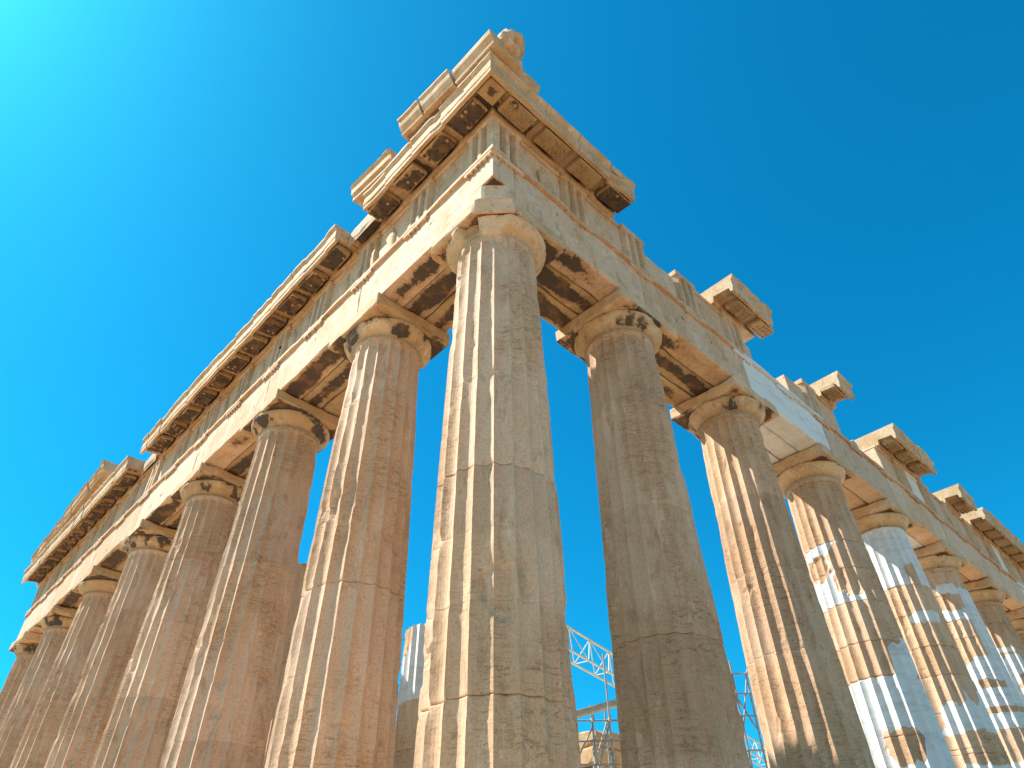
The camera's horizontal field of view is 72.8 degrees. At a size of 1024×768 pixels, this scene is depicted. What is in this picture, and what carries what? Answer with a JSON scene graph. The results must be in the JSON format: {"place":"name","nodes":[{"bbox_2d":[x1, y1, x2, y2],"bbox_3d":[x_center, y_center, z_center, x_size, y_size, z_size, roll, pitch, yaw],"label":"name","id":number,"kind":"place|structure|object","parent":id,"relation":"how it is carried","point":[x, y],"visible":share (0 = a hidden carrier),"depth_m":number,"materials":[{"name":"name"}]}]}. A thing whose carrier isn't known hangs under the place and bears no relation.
{"place":"outdoors","nodes":[
{"label":"outdoors","id":0,"kind":"place"},
{"bbox_2d":[0,0,1023,767],"label":"sky","id":1,"kind":"structure","parent":0,"point":[166,166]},
{"bbox_2d":[579,729,621,767],"bbox_3d":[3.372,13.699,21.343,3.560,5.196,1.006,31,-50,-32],"label":"broken inner wall","id":2,"kind":"structure","parent":0,"point":[586,756],"depth_m":21.92,"materials":[{"name":"stone"}]},
{"label":"ground","id":3,"kind":"structure","parent":0,"visible":0},
{"bbox_2d":[0,29,1023,767],"bbox_3d":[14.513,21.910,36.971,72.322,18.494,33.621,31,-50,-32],"label":"ruined temple","id":4,"kind":"structure","parent":3,"relation":"on","point":[880,617],"depth_m":14.94,"materials":[{"name":"stone"}]},
{"bbox_2d":[263,563,306,767],"bbox_3d":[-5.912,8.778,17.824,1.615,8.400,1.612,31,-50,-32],"label":"broken column","id":5,"kind":"structure","parent":4,"relation":"attached to","point":[298,587],"depth_m":18.63,"materials":[{"name":"stone"}]},
{"bbox_2d":[393,623,425,767],"bbox_3d":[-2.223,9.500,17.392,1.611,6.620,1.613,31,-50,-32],"label":"broken column","id":6,"kind":"structure","parent":4,"relation":"attached to","point":[411,678],"depth_m":17.93,"materials":[{"name":"stone"}]},
{"bbox_2d":[576,654,767,767],"bbox_3d":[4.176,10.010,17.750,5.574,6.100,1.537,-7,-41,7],"label":"scaffolding","id":7,"kind":"object","parent":4,"relation":"on","point":[600,707],"visible":0.62,"depth_m":18.26,"materials":[{"name":"metal"}]},
{"bbox_2d":[566,625,767,767],"bbox_3d":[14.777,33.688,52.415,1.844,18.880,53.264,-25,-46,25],"label":"lattice crane","id":8,"kind":"object","parent":3,"relation":"on","point":[609,654],"visible":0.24,"depth_m":47.54,"materials":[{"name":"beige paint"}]}
]}

